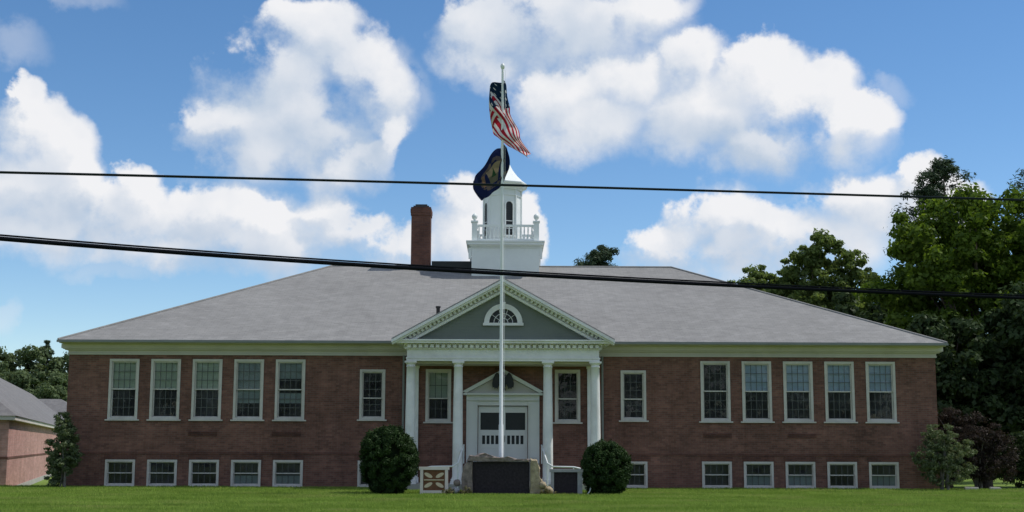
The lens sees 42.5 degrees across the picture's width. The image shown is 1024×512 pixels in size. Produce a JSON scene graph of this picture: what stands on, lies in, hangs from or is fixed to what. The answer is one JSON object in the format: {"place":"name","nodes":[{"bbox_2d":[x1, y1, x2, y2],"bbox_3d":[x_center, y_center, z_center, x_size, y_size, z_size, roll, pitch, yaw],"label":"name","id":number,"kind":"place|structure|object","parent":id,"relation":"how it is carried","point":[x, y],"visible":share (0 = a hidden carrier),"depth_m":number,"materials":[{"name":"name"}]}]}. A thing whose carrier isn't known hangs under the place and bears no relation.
{"place":"outdoors","nodes":[
{"label":"outdoors","id":0,"kind":"place"},
{"bbox_2d":[0,234,1023,295],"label":"support wire","id":1,"kind":"object","parent":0,"point":[482,269],"visible":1,"depth_m":22.77,"materials":[{"name":"metal"}]},
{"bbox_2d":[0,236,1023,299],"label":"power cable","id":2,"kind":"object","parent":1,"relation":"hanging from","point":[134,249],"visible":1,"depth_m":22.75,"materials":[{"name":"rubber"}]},
{"bbox_2d":[0,171,1023,199],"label":"power line","id":3,"kind":"object","parent":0,"point":[497,184],"visible":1,"depth_m":26.37,"materials":[{"name":"metal"}]},
{"bbox_2d":[0,475,1023,511],"bbox_3d":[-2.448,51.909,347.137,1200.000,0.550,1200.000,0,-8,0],"label":"lawn","id":4,"kind":"structure","parent":0,"point":[970,482],"depth_m":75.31,"materials":[{"name":"green plant"}]},
{"bbox_2d":[0,378,63,485],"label":"brick annex","id":5,"kind":"object","parent":4,"relation":"on","point":[27,422],"visible":0.46,"depth_m":67.55,"materials":[{"name":"brick"}]},
{"bbox_2d":[39,399,66,417],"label":"grey roofed building","id":6,"kind":"structure","parent":4,"relation":"on","point":[57,405],"depth_m":146.34,"materials":[{"name":"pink brick"}]},
{"bbox_2d":[43,411,84,486],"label":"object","id":7,"kind":"object","parent":4,"relation":"on","point":[61,460],"visible":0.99,"depth_m":49.21,"materials":[{"name":"green plant"}]},
{"bbox_2d":[359,424,419,493],"bbox_3d":[-4.097,6.829,43.987,2.118,2.421,2.163,0,-8,0],"label":"round bush","id":8,"kind":"object","parent":4,"relation":"on","point":[389,458],"visible":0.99,"depth_m":43.35,"materials":[{"name":"green plant"}]},
{"bbox_2d":[419,467,448,493],"bbox_3d":[-2.582,7.438,43.618,1.000,0.900,0.120,0,-8,0],"label":"framed panel","id":9,"kind":"object","parent":4,"relation":"on","point":[433,479],"visible":0.97,"depth_m":43.61,"materials":[{"name":"beige paint"}]},
{"bbox_2d":[441,487,461,493],"bbox_3d":[-1.958,7.734,43.252,0.729,0.326,0.370,1,-8,-6],"label":"flowering plant","id":10,"kind":"object","parent":4,"relation":"on","point":[448,491],"visible":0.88,"depth_m":43.19,"materials":[{"name":"green plant"}]},
{"bbox_2d":[450,487,459,493],"bbox_3d":[-1.886,7.745,43.418,0.349,0.266,0.324,0,-8,0],"label":"field stone","id":11,"kind":"object","parent":4,"relation":"on","point":[456,490],"visible":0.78,"depth_m":43.33,"materials":[{"name":"grey stone"}]},
{"bbox_2d":[453,479,460,485],"bbox_3d":[-1.818,7.505,43.569,0.243,0.240,0.203,0,-8,0],"label":"field stone","id":12,"kind":"object","parent":11,"relation":"on","point":[456,482],"visible":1,"depth_m":43.50,"materials":[{"name":"grey stone"}]},
{"bbox_2d":[457,486,471,493],"bbox_3d":[-1.530,7.711,43.269,0.482,0.333,0.366,4,-9,-27],"label":"flowering plant","id":13,"kind":"object","parent":4,"relation":"on","point":[464,491],"visible":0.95,"depth_m":43.22,"materials":[{"name":"green plant"}]},
{"bbox_2d":[498,63,504,456],"bbox_3d":[-0.353,0.602,45.377,0.400,14.950,0.400,0,-8,0],"label":"flagpole","id":14,"kind":"object","parent":4,"relation":"on","point":[502,66],"visible":0.72,"depth_m":45.22,"materials":[{"name":"metal"}]},
{"bbox_2d":[473,145,509,200],"bbox_3d":[-0.716,-2.933,45.883,1.287,2.030,0.197,0,-8,0],"label":"flag","id":15,"kind":"object","parent":14,"relation":"attached to","point":[489,171],"visible":0.94,"depth_m":45.87,"materials":[{"name":"blue fabric"}]},
{"bbox_2d":[489,81,530,156],"bbox_3d":[-0.075,-4.825,46.189,1.470,2.834,0.448,0,-8,0],"label":"flag","id":16,"kind":"object","parent":14,"relation":"attached to","point":[508,134],"visible":1,"depth_m":46.12,"materials":[{"name":"multicoloured fabric"}]},
{"bbox_2d":[56,147,947,489],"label":"school building","id":17,"kind":"structure","parent":4,"relation":"on","point":[308,377],"depth_m":50.77,"materials":[{"name":"brick"}]},
{"bbox_2d":[104,459,134,486],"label":"window","id":18,"kind":"structure","parent":17,"relation":"in","point":[106,476],"depth_m":50.26,"materials":[{"name":"paint"}]},
{"bbox_2d":[105,359,139,420],"bbox_3d":[-14.947,5.147,50.713,1.300,2.365,0.232,0,-8,0],"label":"window","id":19,"kind":"structure","parent":17,"relation":"in","point":[122,372],"depth_m":50.78,"materials":[{"name":"paint"}]},
{"bbox_2d":[146,460,176,486],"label":"window","id":20,"kind":"structure","parent":17,"relation":"in","point":[148,477],"depth_m":50.27,"materials":[{"name":"paint"}]},
{"bbox_2d":[146,359,180,420],"bbox_3d":[-13.347,5.154,50.723,1.300,2.365,0.232,0,-8,0],"label":"window","id":21,"kind":"structure","parent":17,"relation":"in","point":[165,377],"depth_m":50.80,"materials":[{"name":"paint"}]},
{"bbox_2d":[188,460,218,486],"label":"window","id":22,"kind":"structure","parent":17,"relation":"in","point":[191,462],"depth_m":50.28,"materials":[{"name":"paint"}]},
{"bbox_2d":[188,359,222,420],"bbox_3d":[-11.747,5.161,50.733,1.300,2.365,0.232,0,-8,0],"label":"window","id":23,"kind":"structure","parent":17,"relation":"in","point":[204,373],"depth_m":50.83,"materials":[{"name":"paint"}]},
{"bbox_2d":[230,460,260,486],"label":"window","id":24,"kind":"structure","parent":17,"relation":"in","point":[240,480],"depth_m":50.30,"materials":[{"name":"paint"}]},
{"bbox_2d":[230,359,263,420],"bbox_3d":[-10.147,5.168,50.743,1.300,2.365,0.232,0,-8,0],"label":"window","id":25,"kind":"structure","parent":17,"relation":"in","point":[248,373],"depth_m":50.81,"materials":[{"name":"paint"}]},
{"bbox_2d":[272,460,302,487],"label":"window","id":26,"kind":"structure","parent":17,"relation":"in","point":[297,481],"depth_m":50.31,"materials":[{"name":"paint"}]},
{"bbox_2d":[272,359,305,420],"bbox_3d":[-8.547,5.175,50.754,1.300,2.365,0.232,0,-8,0],"label":"window","id":27,"kind":"structure","parent":17,"relation":"in","point":[299,365],"depth_m":50.81,"materials":[{"name":"paint"}]},
{"bbox_2d":[357,461,368,487],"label":"window","id":28,"kind":"structure","parent":17,"relation":"in","point":[359,484],"depth_m":50.24,"materials":[{"name":"paint"}]},
{"bbox_2d":[357,369,386,420],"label":"window","id":29,"kind":"structure","parent":17,"relation":"in","point":[361,418],"depth_m":50.73,"materials":[{"name":"paint"}]},
{"bbox_2d":[423,369,452,422],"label":"window","id":30,"kind":"structure","parent":17,"relation":"in","point":[437,386],"depth_m":50.83,"materials":[{"name":"paint"}]},
{"bbox_2d":[478,406,498,461],"bbox_3d":[-0.832,6.848,50.590,0.933,2.130,0.072,0,-8,0],"label":"door","id":31,"kind":"structure","parent":17,"relation":"in","point":[488,416],"depth_m":50.60,"materials":[{"name":"paint"}]},
{"bbox_2d":[483,302,523,325],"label":"lunette window","id":32,"kind":"structure","parent":17,"relation":"in","point":[513,317],"depth_m":49.32,"materials":[{"name":"white paint"}]},
{"bbox_2d":[503,406,526,458],"bbox_3d":[0.125,6.848,50.567,0.933,2.130,0.130,0,-8,0],"label":"door","id":33,"kind":"structure","parent":17,"relation":"in","point":[514,417],"depth_m":50.59,"materials":[{"name":"paint"}]},
{"bbox_2d":[553,370,582,423],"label":"window","id":34,"kind":"structure","parent":17,"relation":"in","point":[557,421],"depth_m":50.78,"materials":[{"name":"paint"}]},
{"bbox_2d":[619,370,648,421],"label":"window","id":35,"kind":"structure","parent":17,"relation":"in","point":[623,419],"depth_m":50.80,"materials":[{"name":"paint"}]},
{"bbox_2d":[627,461,647,487],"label":"window","id":36,"kind":"structure","parent":17,"relation":"in","point":[645,474],"depth_m":50.38,"materials":[{"name":"paint"}]},
{"bbox_2d":[699,361,732,422],"bbox_3d":[7.852,5.245,50.845,1.300,2.365,0.205,0,-8,0],"label":"window","id":37,"kind":"structure","parent":17,"relation":"in","point":[728,401],"depth_m":50.86,"materials":[{"name":"paint"}]},
{"bbox_2d":[702,461,731,488],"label":"window","id":38,"kind":"structure","parent":17,"relation":"in","point":[704,463],"depth_m":50.41,"materials":[{"name":"paint"}]},
{"bbox_2d":[741,361,774,422],"bbox_3d":[9.452,5.254,50.869,1.300,2.365,0.232,0,-8,0],"label":"window","id":39,"kind":"structure","parent":17,"relation":"in","point":[758,373],"depth_m":50.96,"materials":[{"name":"paint"}]},
{"bbox_2d":[744,462,773,488],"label":"window","id":40,"kind":"structure","parent":17,"relation":"in","point":[764,480],"depth_m":50.43,"materials":[{"name":"paint"}]},
{"bbox_2d":[782,361,815,422],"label":"window","id":41,"kind":"structure","parent":17,"relation":"in","point":[793,371],"depth_m":50.95,"materials":[{"name":"paint"}]},
{"bbox_2d":[785,462,815,488],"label":"window","id":42,"kind":"structure","parent":17,"relation":"in","point":[794,480],"depth_m":50.44,"materials":[{"name":"paint"}]},
{"bbox_2d":[824,362,857,422],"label":"window","id":43,"kind":"structure","parent":17,"relation":"in","point":[837,375],"depth_m":50.98,"materials":[{"name":"paint"}]},
{"bbox_2d":[827,462,857,487],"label":"window","id":44,"kind":"structure","parent":17,"relation":"in","point":[855,480],"depth_m":50.43,"materials":[{"name":"paint"}]},
{"bbox_2d":[865,362,899,422],"bbox_3d":[14.252,5.275,50.899,1.300,2.365,0.232,0,-8,0],"label":"window","id":45,"kind":"structure","parent":17,"relation":"in","point":[879,375],"depth_m":50.99,"materials":[{"name":"paint"}]},
{"bbox_2d":[869,462,899,488],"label":"window","id":46,"kind":"structure","parent":17,"relation":"in","point":[893,480],"depth_m":50.46,"materials":[{"name":"paint"}]},
{"bbox_2d":[461,453,542,493],"bbox_3d":[-0.298,7.288,43.668,2.773,1.496,0.464,0,-8,0],"label":"stone memorial","id":47,"kind":"object","parent":4,"relation":"on","point":[490,474],"visible":0.84,"depth_m":43.56,"materials":[{"name":"stone"}]},
{"bbox_2d":[541,486,553,493],"bbox_3d":[1.160,7.738,43.432,0.409,0.312,0.360,6,-10,-34],"label":"field stone","id":48,"kind":"object","parent":4,"relation":"on","point":[550,488],"visible":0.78,"depth_m":43.36,"materials":[{"name":"beige stone"}]},
{"bbox_2d":[539,482,545,488],"bbox_3d":[1.014,7.547,43.371,0.246,0.241,0.255,0,-8,0],"label":"field stone","id":49,"kind":"object","parent":48,"relation":"on","point":[542,485],"visible":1,"depth_m":43.31,"materials":[{"name":"beige stone"}]},
{"bbox_2d":[539,488,556,493],"bbox_3d":[1.203,7.747,43.243,0.639,0.314,0.378,0,-8,0],"label":"flowering plant","id":50,"kind":"object","parent":4,"relation":"on","point":[546,490],"visible":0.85,"depth_m":43.20,"materials":[{"name":"green plant"}]},
{"bbox_2d":[550,469,583,493],"bbox_3d":[1.808,7.491,43.667,1.120,0.840,0.230,0,-8,0],"label":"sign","id":51,"kind":"object","parent":4,"relation":"on","point":[568,481],"visible":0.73,"depth_m":43.62,"materials":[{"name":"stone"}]},
{"bbox_2d":[574,244,619,265],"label":"pine tree","id":52,"kind":"object","parent":4,"relation":"on","point":[594,257],"visible":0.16,"depth_m":93.03,"materials":[{"name":"green plant"}]},
{"bbox_2d":[580,438,633,494],"bbox_3d":[3.125,7.067,43.981,1.835,1.983,1.883,0,-8,0],"label":"round bush","id":53,"kind":"object","parent":4,"relation":"on","point":[607,467],"visible":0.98,"depth_m":43.42,"materials":[{"name":"green plant"}]},
{"bbox_2d":[727,264,816,298],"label":"ash tree","id":54,"kind":"object","parent":4,"relation":"on","point":[757,276],"visible":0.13,"depth_m":84.12,"materials":[{"name":"green plant"}]},
{"bbox_2d":[780,228,880,314],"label":"ash tree","id":55,"kind":"object","parent":4,"relation":"on","point":[812,260],"visible":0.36,"depth_m":83.27,"materials":[{"name":"green plant"}]},
{"bbox_2d":[831,292,899,323],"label":"shade tree","id":56,"kind":"object","parent":4,"relation":"on","point":[844,302],"visible":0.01,"depth_m":73.25,"materials":[{"name":"green plant"}]},
{"bbox_2d":[883,155,990,481],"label":"pine tree","id":57,"kind":"object","parent":4,"relation":"on","point":[943,168],"visible":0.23,"depth_m":86.54,"materials":[{"name":"green plant"}]},
{"bbox_2d":[852,182,1023,488],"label":"maple tree","id":58,"kind":"object","parent":4,"relation":"on","point":[976,256],"visible":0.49,"depth_m":67.44,"materials":[{"name":"green plant"}]},
{"bbox_2d":[910,423,977,489],"bbox_3d":[16.159,7.582,49.392,2.600,2.619,1.577,0,-8,0],"label":"green shrub","id":59,"kind":"object","parent":4,"relation":"on","point":[935,465],"visible":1,"depth_m":49.14,"materials":[{"name":"green plant"}]},
{"bbox_2d":[905,310,1023,488],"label":"shade tree","id":60,"kind":"object","parent":4,"relation":"on","point":[960,375],"visible":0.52,"depth_m":59.88,"materials":[{"name":"green plant"}]},
{"bbox_2d":[964,487,978,489],"bbox_3d":[17.491,8.870,50.120,0.580,0.160,0.200,0,-8,0],"label":"edging stone","id":61,"kind":"object","parent":4,"relation":"on","point":[967,488],"visible":0.5,"depth_m":50.06,"materials":[{"name":"stone"}]},
{"bbox_2d":[937,406,1019,488],"bbox_3d":[18.198,7.582,51.814,3.627,3.363,2.392,0,-8,0],"label":"burgundy bush","id":62,"kind":"object","parent":4,"relation":"on","point":[983,442],"visible":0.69,"depth_m":51.43,"materials":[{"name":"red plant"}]},
{"bbox_2d":[973,281,1023,474],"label":"shade tree","id":63,"kind":"object","parent":4,"relation":"on","point":[1008,322],"visible":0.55,"depth_m":59.97,"materials":[{"name":"green plant"}]},
{"bbox_2d":[984,419,1023,487],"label":"dark bush","id":64,"kind":"object","parent":4,"relation":"on","point":[1019,463],"visible":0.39,"depth_m":53.58,"materials":[{"name":"green plant"}]},
{"bbox_2d":[999,168,1023,222],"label":"pine tree","id":65,"kind":"object","parent":4,"relation":"on","point":[1018,185],"visible":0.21,"depth_m":84.84,"materials":[{"name":"green plant"}]},
{"bbox_2d":[0,0,1023,372],"label":"sky","id":66,"kind":"structure","parent":0,"point":[811,96],"materials":[{"name":"blue"}]},
{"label":"hill","id":67,"kind":"structure","parent":0,"visible":0},
{"bbox_2d":[0,346,17,380],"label":"hill tree","id":68,"kind":"object","parent":67,"relation":"on","point":[6,360],"visible":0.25,"depth_m":198.10,"materials":[{"name":"green plant"}]},
{"bbox_2d":[0,368,34,393],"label":"hill tree","id":69,"kind":"object","parent":67,"relation":"on","point":[17,377],"visible":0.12,"depth_m":181.35,"materials":[{"name":"green plant"}]},
{"bbox_2d":[11,345,64,394],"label":"hill tree","id":70,"kind":"object","parent":67,"relation":"on","point":[27,356],"visible":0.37,"depth_m":198.91,"materials":[{"name":"green plant"}]},
{"bbox_2d":[35,340,54,383],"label":"hill pine","id":71,"kind":"object","parent":67,"relation":"on","point":[47,343],"visible":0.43,"depth_m":202.16,"materials":[{"name":"green plant"}]},
{"bbox_2d":[33,383,66,401],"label":"hill tree","id":72,"kind":"object","parent":67,"relation":"on","point":[46,391],"visible":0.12,"depth_m":169.08,"materials":[{"name":"green plant"}]},
{"bbox_2d":[34,371,67,398],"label":"hill tree","id":73,"kind":"object","parent":67,"relation":"on","point":[57,378],"visible":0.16,"depth_m":182.53,"materials":[{"name":"green plant"}]},
{"bbox_2d":[52,351,68,384],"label":"hill tree","id":74,"kind":"object","parent":67,"relation":"on","point":[65,368],"visible":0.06,"depth_m":200.78,"materials":[{"name":"green plant"}]}
]}

